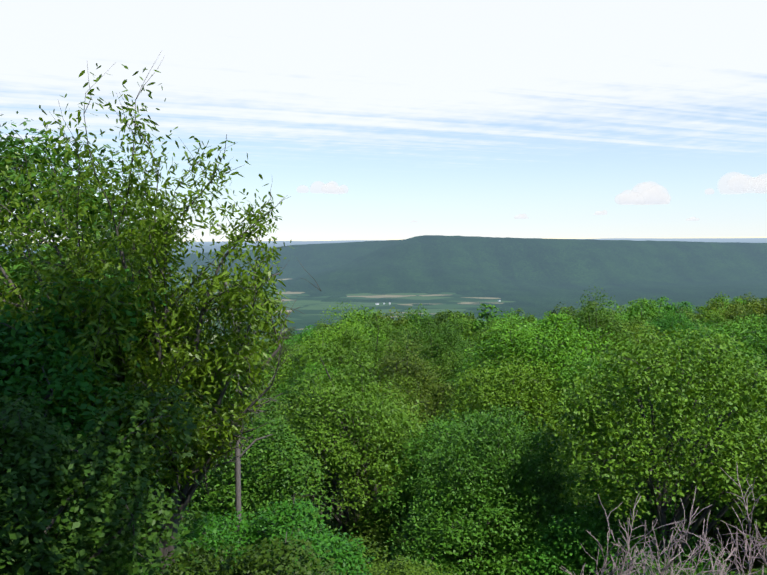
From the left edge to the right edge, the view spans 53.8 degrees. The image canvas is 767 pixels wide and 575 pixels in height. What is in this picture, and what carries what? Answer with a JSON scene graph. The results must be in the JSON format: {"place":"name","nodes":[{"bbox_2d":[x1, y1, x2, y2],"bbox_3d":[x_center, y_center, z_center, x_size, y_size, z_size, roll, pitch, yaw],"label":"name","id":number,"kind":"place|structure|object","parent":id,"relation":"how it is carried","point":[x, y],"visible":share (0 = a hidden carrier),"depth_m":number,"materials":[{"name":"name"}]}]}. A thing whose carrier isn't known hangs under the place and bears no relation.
{"place":"outdoors","nodes":[
{"label":"outdoors","id":0,"kind":"place"},
{"bbox_2d":[297,181,347,193],"bbox_3d":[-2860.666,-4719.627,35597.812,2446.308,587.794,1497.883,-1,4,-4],"label":"cloud","id":1,"kind":"structure","parent":0,"point":[330,187],"depth_m":35159.28,"materials":[{"name":"white"}]},
{"bbox_2d":[0,0,766,241],"bbox_3d":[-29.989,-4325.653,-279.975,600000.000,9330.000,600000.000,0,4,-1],"label":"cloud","id":2,"kind":"structure","parent":0,"point":[255,70],"depth_m":43047.25,"materials":[{"name":"white"}]},
{"bbox_2d":[0,235,766,574],"bbox_3d":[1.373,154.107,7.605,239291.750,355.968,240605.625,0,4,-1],"label":"terrain","id":3,"kind":"structure","parent":0,"point":[526,277],"depth_m":5254.88,"materials":[{"name":"plant"}]},
{"bbox_2d":[0,111,182,382],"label":"forest tree","id":4,"kind":"object","parent":3,"relation":"on","point":[8,141],"visible":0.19,"depth_m":19.29,"materials":[{"name":"green plant"}]},
{"bbox_2d":[0,231,188,560],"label":"forest tree","id":5,"kind":"object","parent":3,"relation":"on","point":[34,290],"depth_m":17.04,"materials":[{"name":"green plant"}]},
{"bbox_2d":[0,264,193,529],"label":"tree","id":6,"kind":"object","parent":3,"relation":"on","point":[9,365],"visible":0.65,"depth_m":10.99,"materials":[{"name":"green plant"}]},
{"bbox_2d":[0,379,234,574],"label":"tree","id":7,"kind":"object","parent":3,"relation":"on","point":[27,547],"visible":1,"depth_m":7.91,"materials":[{"name":"green plant"}]},
{"bbox_2d":[0,52,320,573],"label":"cherry tree","id":8,"kind":"object","parent":3,"relation":"on","point":[179,360],"visible":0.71,"depth_m":12.85,"materials":[{"name":"green plant"}]},
{"bbox_2d":[92,523,238,574],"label":"bush","id":9,"kind":"object","parent":3,"relation":"on","point":[179,542],"visible":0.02,"depth_m":21.39,"materials":[{"name":"green plant"}]},
{"bbox_2d":[53,384,354,573],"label":"forest tree","id":10,"kind":"object","parent":3,"relation":"on","point":[258,494],"visible":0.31,"depth_m":25.19,"materials":[{"name":"green plant"}]},
{"bbox_2d":[188,351,288,534],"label":"forest tree","id":11,"kind":"object","parent":3,"relation":"on","point":[251,475],"depth_m":31.72,"materials":[{"name":"green plant"}]},
{"bbox_2d":[221,253,279,529],"bbox_3d":[-3.929,7.786,22.262,2.044,17.956,0.261,0,4,-1],"label":"dead snag","id":12,"kind":"object","parent":3,"relation":"on","point":[237,483],"visible":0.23,"depth_m":22.09,"materials":[{"name":"wood"}]},
{"bbox_2d":[153,528,348,574],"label":"bush","id":13,"kind":"object","parent":3,"relation":"on","point":[253,562],"visible":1,"depth_m":9.08,"materials":[{"name":"green plant"}]},
{"bbox_2d":[148,493,374,574],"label":"bush","id":14,"kind":"object","parent":3,"relation":"on","point":[262,527],"visible":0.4,"depth_m":14.15,"materials":[{"name":"green plant"}]},
{"bbox_2d":[240,365,282,467],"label":"forest tree","id":15,"kind":"object","parent":3,"relation":"on","point":[253,387],"visible":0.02,"depth_m":79.33,"materials":[{"name":"green plant"}]},
{"bbox_2d":[190,390,343,512],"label":"forest tree","id":16,"kind":"object","parent":3,"relation":"on","point":[267,407],"visible":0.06,"depth_m":37.57,"materials":[{"name":"green plant"}]},
{"bbox_2d":[251,340,292,391],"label":"forest tree","id":17,"kind":"object","parent":3,"relation":"on","point":[269,352],"visible":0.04,"depth_m":87.58,"materials":[{"name":"green plant"}]},
{"bbox_2d":[258,340,293,354],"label":"forest tree","id":18,"kind":"object","parent":3,"relation":"on","point":[270,347],"visible":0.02,"depth_m":115.09,"materials":[{"name":"green plant"}]},
{"bbox_2d":[254,340,312,495],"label":"forest tree","id":19,"kind":"object","parent":3,"relation":"on","point":[283,349],"visible":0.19,"depth_m":73.25,"materials":[{"name":"green plant"}]},
{"bbox_2d":[273,327,307,349],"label":"forest tree","id":20,"kind":"object","parent":3,"relation":"on","point":[287,333],"visible":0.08,"depth_m":149.06,"materials":[{"name":"green plant"}]},
{"bbox_2d":[281,337,299,353],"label":"forest tree","id":21,"kind":"object","parent":3,"relation":"on","point":[289,343],"visible":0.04,"depth_m":102.23,"materials":[{"name":"green plant"}]},
{"bbox_2d":[271,365,324,522],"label":"forest tree","id":22,"kind":"object","parent":3,"relation":"on","point":[280,386],"visible":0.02,"depth_m":59.87,"materials":[{"name":"green plant"}]},
{"bbox_2d":[285,325,317,344],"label":"forest tree","id":23,"kind":"object","parent":3,"relation":"on","point":[298,338],"visible":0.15,"depth_m":119.14,"materials":[{"name":"green plant"}]},
{"bbox_2d":[302,326,333,485],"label":"forest tree","id":24,"kind":"object","parent":3,"relation":"on","point":[317,337],"visible":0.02,"depth_m":81.23,"materials":[{"name":"green plant"}]},
{"bbox_2d":[312,319,325,330],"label":"forest tree","id":25,"kind":"object","parent":3,"relation":"on","point":[320,324],"depth_m":141.27,"materials":[{"name":"green plant"}]},
{"bbox_2d":[261,302,380,523],"bbox_3d":[-4.172,12.442,62.454,11.612,22.293,11.813,-2,4,-28],"label":"forest tree","id":26,"kind":"object","parent":3,"relation":"on","point":[294,366],"visible":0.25,"depth_m":61.98,"materials":[{"name":"green plant"}]},
{"bbox_2d":[291,361,352,525],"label":"forest tree","id":27,"kind":"object","parent":3,"relation":"on","point":[312,365],"depth_m":51.60,"materials":[{"name":"green plant"}]},
{"bbox_2d":[306,322,339,340],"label":"forest tree","id":28,"kind":"object","parent":3,"relation":"on","point":[323,327],"visible":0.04,"depth_m":121.47,"materials":[{"name":"green plant"}]},
{"bbox_2d":[271,388,385,531],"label":"forest tree","id":29,"kind":"object","parent":3,"relation":"on","point":[325,502],"depth_m":47.00,"materials":[{"name":"green plant"}]},
{"bbox_2d":[248,339,442,564],"bbox_3d":[-1.393,11.740,33.145,8.741,18.912,10.176,1,4,14],"label":"forest tree","id":30,"kind":"object","parent":3,"relation":"on","point":[349,459],"visible":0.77,"depth_m":31.82,"materials":[{"name":"green plant"}]},
{"bbox_2d":[318,319,391,349],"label":"forest tree","id":31,"kind":"object","parent":3,"relation":"on","point":[370,333],"visible":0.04,"depth_m":86.99,"materials":[{"name":"green plant"}]},
{"bbox_2d":[343,308,367,325],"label":"forest tree","id":32,"kind":"object","parent":3,"relation":"on","point":[353,316],"visible":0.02,"depth_m":141.86,"materials":[{"name":"green plant"}]},
{"bbox_2d":[309,508,402,569],"bbox_3d":[-2.220,16.404,39.176,6.500,9.994,6.197,0,4,12],"label":"bush","id":33,"kind":"object","parent":3,"relation":"on","point":[333,522],"visible":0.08,"depth_m":38.86,"materials":[{"name":"green plant"}]},
{"bbox_2d":[338,304,380,326],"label":"forest tree","id":34,"kind":"object","parent":3,"relation":"on","point":[364,316],"visible":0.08,"depth_m":127.97,"materials":[{"name":"green plant"}]},
{"bbox_2d":[299,368,431,547],"bbox_3d":[-0.567,13.385,39.828,8.111,17.931,7.484,-4,5,-44],"label":"forest tree","id":35,"kind":"object","parent":3,"relation":"on","point":[398,404],"visible":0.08,"depth_m":39.12,"materials":[{"name":"green plant"}]},
{"bbox_2d":[314,319,440,514],"bbox_3d":[-0.509,12.870,60.377,11.320,21.106,9.723,0,4,4],"label":"forest tree","id":36,"kind":"object","parent":3,"relation":"on","point":[343,351],"visible":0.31,"depth_m":58.62,"materials":[{"name":"green plant"}]},
{"bbox_2d":[362,311,410,344],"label":"forest tree","id":37,"kind":"object","parent":3,"relation":"on","point":[385,319],"visible":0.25,"depth_m":92.95,"materials":[{"name":"green plant"}]},
{"bbox_2d":[363,337,410,350],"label":"forest tree","id":38,"kind":"object","parent":3,"relation":"on","point":[381,343],"visible":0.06,"depth_m":80.27,"materials":[{"name":"green plant"}]},
{"bbox_2d":[370,307,416,338],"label":"forest tree","id":39,"kind":"object","parent":3,"relation":"on","point":[401,321],"visible":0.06,"depth_m":106.00,"materials":[{"name":"green plant"}]},
{"bbox_2d":[343,535,468,574],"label":"bush","id":40,"kind":"object","parent":3,"relation":"on","point":[408,567],"visible":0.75,"depth_m":17.85,"materials":[{"name":"green plant"}]},
{"bbox_2d":[393,323,422,356],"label":"forest tree","id":41,"kind":"object","parent":3,"relation":"on","point":[408,325],"visible":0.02,"depth_m":94.28,"materials":[{"name":"green plant"}]},
{"bbox_2d":[355,328,464,535],"bbox_3d":[1.220,12.537,46.102,8.603,20.886,8.752,-4,5,-45],"label":"forest tree","id":42,"kind":"object","parent":3,"relation":"on","point":[391,361],"visible":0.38,"depth_m":44.23,"materials":[{"name":"green plant"}]},
{"bbox_2d":[340,481,491,574],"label":"bush","id":43,"kind":"object","parent":3,"relation":"on","point":[364,527],"visible":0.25,"depth_m":30.34,"materials":[{"name":"green plant"}]},
{"bbox_2d":[399,304,436,335],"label":"forest tree","id":44,"kind":"object","parent":3,"relation":"on","point":[412,320],"visible":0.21,"depth_m":122.53,"materials":[{"name":"green plant"}]},
{"bbox_2d":[389,313,473,410],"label":"forest tree","id":45,"kind":"object","parent":3,"relation":"on","point":[441,342],"visible":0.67,"depth_m":69.49,"materials":[{"name":"green plant"}]},
{"bbox_2d":[408,349,464,421],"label":"forest tree","id":46,"kind":"object","parent":3,"relation":"on","point":[442,371],"visible":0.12,"depth_m":65.64,"materials":[{"name":"green plant"}]},
{"bbox_2d":[421,309,476,335],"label":"forest tree","id":47,"kind":"object","parent":3,"relation":"on","point":[438,319],"visible":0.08,"depth_m":104.79,"materials":[{"name":"green plant"}]},
{"bbox_2d":[431,311,483,368],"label":"forest tree","id":48,"kind":"object","parent":3,"relation":"on","point":[469,335],"visible":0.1,"depth_m":86.72,"materials":[{"name":"green plant"}]},
{"bbox_2d":[364,408,566,570],"bbox_3d":[3.555,12.467,31.582,8.107,15.197,8.504,1,4,23],"label":"forest tree","id":49,"kind":"object","parent":3,"relation":"on","point":[420,453],"visible":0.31,"depth_m":29.96,"materials":[{"name":"green plant"}]},
{"bbox_2d":[399,449,549,558],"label":"understory tree","id":50,"kind":"object","parent":3,"relation":"on","point":[442,542],"depth_m":32.07,"materials":[{"name":"green plant"}]},
{"bbox_2d":[457,342,497,378],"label":"forest tree","id":51,"kind":"object","parent":3,"relation":"on","point":[470,354],"visible":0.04,"depth_m":67.19,"materials":[{"name":"green plant"}]},
{"bbox_2d":[443,335,519,414],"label":"forest tree","id":52,"kind":"object","parent":3,"relation":"on","point":[450,379],"visible":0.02,"depth_m":53.71,"materials":[{"name":"green plant"}]},
{"bbox_2d":[452,534,531,574],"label":"bush","id":53,"kind":"object","parent":3,"relation":"on","point":[480,556],"depth_m":30.50,"materials":[{"name":"green plant"}]},
{"bbox_2d":[383,469,603,574],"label":"understory tree","id":54,"kind":"object","parent":3,"relation":"on","point":[416,548],"visible":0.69,"depth_m":23.56,"materials":[{"name":"green plant"}]},
{"bbox_2d":[456,303,530,360],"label":"forest tree","id":55,"kind":"object","parent":3,"relation":"on","point":[480,323],"visible":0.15,"depth_m":87.48,"materials":[{"name":"green plant"}]},
{"bbox_2d":[458,314,539,376],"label":"forest tree","id":56,"kind":"object","parent":3,"relation":"on","point":[483,332],"visible":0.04,"depth_m":74.35,"materials":[{"name":"green plant"}]},
{"bbox_2d":[486,308,522,326],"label":"forest tree","id":57,"kind":"object","parent":3,"relation":"on","point":[497,316],"visible":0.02,"depth_m":115.27,"materials":[{"name":"green plant"}]},
{"bbox_2d":[411,402,598,574],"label":"forest tree","id":58,"kind":"object","parent":3,"relation":"on","point":[496,457],"visible":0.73,"depth_m":25.18,"materials":[{"name":"green plant"}]},
{"bbox_2d":[425,353,604,464],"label":"forest tree","id":59,"kind":"object","parent":3,"relation":"on","point":[520,397],"visible":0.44,"depth_m":37.88,"materials":[{"name":"green plant"}]},
{"bbox_2d":[506,308,540,327],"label":"forest tree","id":60,"kind":"object","parent":3,"relation":"on","point":[531,319],"visible":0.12,"depth_m":126.98,"materials":[{"name":"green plant"}]},
{"bbox_2d":[488,354,578,461],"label":"forest tree","id":61,"kind":"object","parent":3,"relation":"on","point":[524,411],"depth_m":48.61,"materials":[{"name":"green plant"}]},
{"bbox_2d":[450,314,626,445],"bbox_3d":[8.982,12.079,44.369,11.083,21.693,12.011,2,4,29],"label":"forest tree","id":62,"kind":"object","parent":3,"relation":"on","point":[551,347],"visible":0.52,"depth_m":42.90,"materials":[{"name":"green plant"}]},
{"bbox_2d":[511,320,573,448],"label":"forest tree","id":63,"kind":"object","parent":3,"relation":"on","point":[539,332],"visible":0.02,"depth_m":71.53,"materials":[{"name":"green plant"}]},
{"bbox_2d":[539,307,572,330],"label":"forest tree","id":64,"kind":"object","parent":3,"relation":"on","point":[570,316],"visible":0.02,"depth_m":116.18,"materials":[{"name":"green plant"}]},
{"bbox_2d":[477,532,635,574],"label":"bush","id":65,"kind":"object","parent":3,"relation":"on","point":[550,565],"visible":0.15,"depth_m":23.44,"materials":[{"name":"green plant"}]},
{"bbox_2d":[548,302,578,316],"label":"forest tree","id":66,"kind":"object","parent":3,"relation":"on","point":[568,312],"visible":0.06,"depth_m":134.49,"materials":[{"name":"green plant"}]},
{"bbox_2d":[534,448,615,541],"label":"understory tree","id":67,"kind":"object","parent":3,"relation":"on","point":[573,466],"visible":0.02,"depth_m":34.52,"materials":[{"name":"green plant"}]},
{"bbox_2d":[572,309,608,328],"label":"forest tree","id":68,"kind":"object","parent":3,"relation":"on","point":[590,319],"visible":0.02,"depth_m":112.61,"materials":[{"name":"green plant"}]},
{"bbox_2d":[568,301,621,324],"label":"forest tree","id":69,"kind":"object","parent":3,"relation":"on","point":[592,310],"visible":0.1,"depth_m":120.25,"materials":[{"name":"green plant"}]},
{"bbox_2d":[550,286,640,492],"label":"forest tree","id":70,"kind":"object","parent":3,"relation":"on","point":[591,315],"visible":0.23,"depth_m":62.69,"materials":[{"name":"green plant"}]},
{"bbox_2d":[539,339,675,485],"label":"forest tree","id":71,"kind":"object","parent":3,"relation":"on","point":[569,374],"visible":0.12,"depth_m":37.85,"materials":[{"name":"green plant"}]},
{"bbox_2d":[559,310,677,482],"bbox_3d":[20.739,12.578,65.727,10.944,21.121,12.272,2,5,37],"label":"forest tree","id":72,"kind":"object","parent":3,"relation":"on","point":[637,327],"visible":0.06,"depth_m":64.79,"materials":[{"name":"green plant"}]},
{"bbox_2d":[608,304,630,313],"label":"forest tree","id":73,"kind":"object","parent":3,"relation":"on","point":[620,307],"visible":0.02,"depth_m":155.44,"materials":[{"name":"green plant"}]},
{"bbox_2d":[505,470,735,574],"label":"bush","id":74,"kind":"object","parent":3,"relation":"on","point":[594,524],"visible":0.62,"depth_m":22.45,"materials":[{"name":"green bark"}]},
{"bbox_2d":[598,299,676,339],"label":"forest tree","id":75,"kind":"object","parent":3,"relation":"on","point":[642,314],"visible":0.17,"depth_m":92.60,"materials":[{"name":"green plant"}]},
{"bbox_2d":[621,300,662,320],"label":"forest tree","id":76,"kind":"object","parent":3,"relation":"on","point":[632,301],"visible":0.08,"depth_m":116.47,"materials":[{"name":"green plant"}]},
{"bbox_2d":[623,313,662,340],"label":"forest tree","id":77,"kind":"object","parent":3,"relation":"on","point":[641,321],"visible":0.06,"depth_m":87.14,"materials":[{"name":"green plant"}]},
{"bbox_2d":[602,350,686,487],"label":"forest tree","id":78,"kind":"object","parent":3,"relation":"on","point":[647,423],"visible":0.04,"depth_m":43.82,"materials":[{"name":"green plant"}]},
{"bbox_2d":[630,298,665,313],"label":"forest tree","id":79,"kind":"object","parent":3,"relation":"on","point":[645,304],"visible":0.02,"depth_m":152.01,"materials":[{"name":"green plant"}]},
{"bbox_2d":[530,307,766,571],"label":"forest tree","id":80,"kind":"object","parent":3,"relation":"on","point":[675,409],"visible":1,"depth_m":21.80,"materials":[{"name":"green plant"}]},
{"bbox_2d":[614,296,688,329],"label":"forest tree","id":81,"kind":"object","parent":3,"relation":"on","point":[667,307],"visible":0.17,"depth_m":100.78,"materials":[{"name":"green plant"}]},
{"bbox_2d":[584,475,719,570],"bbox_3d":[11.335,13.830,33.311,5.966,10.803,6.465,-2,4,-26],"label":"bush","id":82,"kind":"object","parent":3,"relation":"on","point":[689,508],"visible":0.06,"depth_m":31.65,"materials":[{"name":"green plant"}]},
{"bbox_2d":[592,513,723,573],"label":"bush","id":83,"kind":"object","parent":3,"relation":"on","point":[670,550],"visible":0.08,"depth_m":31.25,"materials":[{"name":"green plant"}]},
{"bbox_2d":[635,300,714,360],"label":"forest tree","id":84,"kind":"object","parent":3,"relation":"on","point":[669,323],"visible":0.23,"depth_m":76.35,"materials":[{"name":"green plant"}]},
{"bbox_2d":[665,304,698,324],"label":"forest tree","id":85,"kind":"object","parent":3,"relation":"on","point":[682,314],"depth_m":115.77,"materials":[{"name":"green plant"}]},
{"bbox_2d":[634,401,766,573],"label":"forest tree","id":86,"kind":"object","parent":3,"relation":"on","point":[715,532],"visible":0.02,"depth_m":30.47,"materials":[{"name":"green plant"}]},
{"bbox_2d":[668,475,732,570],"bbox_3d":[19.874,14.140,42.122,8.477,13.184,7.559,-3,5,-39],"label":"bush","id":87,"kind":"object","parent":3,"relation":"on","point":[725,535],"depth_m":41.98,"materials":[{"name":"green plant"}]},
{"bbox_2d":[636,558,766,574],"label":"bush","id":88,"kind":"object","parent":3,"relation":"on","point":[685,573],"visible":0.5,"depth_m":14.52,"materials":[{"name":"green plant"}]},
{"bbox_2d":[640,356,766,560],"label":"forest tree","id":89,"kind":"object","parent":3,"relation":"on","point":[760,519],"visible":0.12,"depth_m":25.34,"materials":[{"name":"green plant"}]},
{"bbox_2d":[683,312,729,339],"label":"forest tree","id":90,"kind":"object","parent":3,"relation":"on","point":[715,317],"visible":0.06,"depth_m":90.78,"materials":[{"name":"green plant"}]},
{"bbox_2d":[694,292,732,314],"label":"forest tree","id":91,"kind":"object","parent":3,"relation":"on","point":[700,308],"visible":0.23,"depth_m":127.31,"materials":[{"name":"green plant"}]},
{"bbox_2d":[687,296,740,325],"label":"forest tree","id":92,"kind":"object","parent":3,"relation":"on","point":[713,306],"visible":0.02,"depth_m":110.09,"materials":[{"name":"green plant"}]},
{"bbox_2d":[671,314,766,401],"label":"forest tree","id":93,"kind":"object","parent":3,"relation":"on","point":[749,341],"visible":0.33,"depth_m":36.97,"materials":[{"name":"green plant"}]},
{"bbox_2d":[690,319,755,535],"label":"forest tree","id":94,"kind":"object","parent":3,"relation":"on","point":[743,334],"depth_m":58.24,"materials":[{"name":"green plant"}]},
{"bbox_2d":[698,308,749,326],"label":"forest tree","id":95,"kind":"object","parent":3,"relation":"on","point":[718,312],"visible":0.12,"depth_m":102.80,"materials":[{"name":"green plant"}]},
{"bbox_2d":[682,502,766,574],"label":"bush","id":96,"kind":"object","parent":3,"relation":"on","point":[756,561],"visible":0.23,"depth_m":31.37,"materials":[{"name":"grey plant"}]},
{"bbox_2d":[685,397,765,574],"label":"forest tree","id":97,"kind":"object","parent":3,"relation":"on","point":[711,499],"visible":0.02,"depth_m":31.56,"materials":[{"name":"green plant"}]},
{"bbox_2d":[691,325,766,398],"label":"forest tree","id":98,"kind":"object","parent":3,"relation":"on","point":[754,349],"depth_m":39.22,"materials":[{"name":"green plant"}]},
{"bbox_2d":[703,297,755,316],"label":"forest tree","id":99,"kind":"object","parent":3,"relation":"on","point":[739,300],"depth_m":123.18,"materials":[{"name":"green plant"}]},
{"bbox_2d":[698,314,766,355],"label":"forest tree","id":100,"kind":"object","parent":3,"relation":"on","point":[742,325],"visible":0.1,"depth_m":65.50,"materials":[{"name":"green plant"}]},
{"bbox_2d":[711,303,758,333],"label":"forest tree","id":101,"kind":"object","parent":3,"relation":"on","point":[738,316],"visible":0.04,"depth_m":70.86,"materials":[{"name":"green plant"}]},
{"bbox_2d":[714,301,766,327],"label":"forest tree","id":102,"kind":"object","parent":3,"relation":"on","point":[762,309],"visible":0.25,"depth_m":93.00,"materials":[{"name":"green plant"}]},
{"bbox_2d":[732,292,763,308],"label":"forest tree","id":103,"kind":"object","parent":3,"relation":"on","point":[747,298],"visible":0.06,"depth_m":136.67,"materials":[{"name":"green plant"}]},
{"bbox_3d":[4.818,5.559,7.223,3.645,3.069,3.437,0,4,-1],"label":"rock ledge","id":104,"kind":"object","parent":3,"relation":"on","visible":0},
{"bbox_2d":[559,467,766,574],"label":"dead brush twigs","id":105,"kind":"object","parent":104,"relation":"on","point":[645,567],"visible":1,"depth_m":6.57,"materials":[{"name":"plant"}]},
{"bbox_2d":[0,106,766,242],"label":"sky","id":106,"kind":"structure","parent":0,"point":[595,167],"materials":[{"name":"blue"}]},
{"bbox_2d":[514,214,527,218],"bbox_3d":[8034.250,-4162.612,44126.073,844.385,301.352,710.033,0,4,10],"label":"cloud","id":107,"kind":"structure","parent":0,"point":[521,216],"depth_m":43856.44,"materials":[{"name":"white"}]},
{"bbox_2d":[593,210,606,214],"bbox_3d":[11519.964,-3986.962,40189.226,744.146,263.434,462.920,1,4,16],"label":"cloud","id":108,"kind":"structure","parent":0,"point":[604,212],"depth_m":40014.37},
{"bbox_2d":[614,182,670,204],"bbox_3d":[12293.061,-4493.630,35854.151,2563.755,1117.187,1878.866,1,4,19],"label":"cloud","id":109,"kind":"structure","parent":0,"point":[647,193],"depth_m":35257.50,"materials":[{"name":"white"}]},
{"bbox_2d":[686,217,698,220],"bbox_3d":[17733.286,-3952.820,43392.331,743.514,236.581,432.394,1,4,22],"label":"cloud","id":110,"kind":"structure","parent":0,"point":[693,219],"depth_m":43279.16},
{"bbox_2d":[705,172,766,193],"bbox_3d":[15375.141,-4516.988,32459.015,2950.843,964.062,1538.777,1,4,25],"label":"cloud","id":111,"kind":"structure","parent":0,"point":[733,183],"depth_m":32073.52,"materials":[{"name":"white"}]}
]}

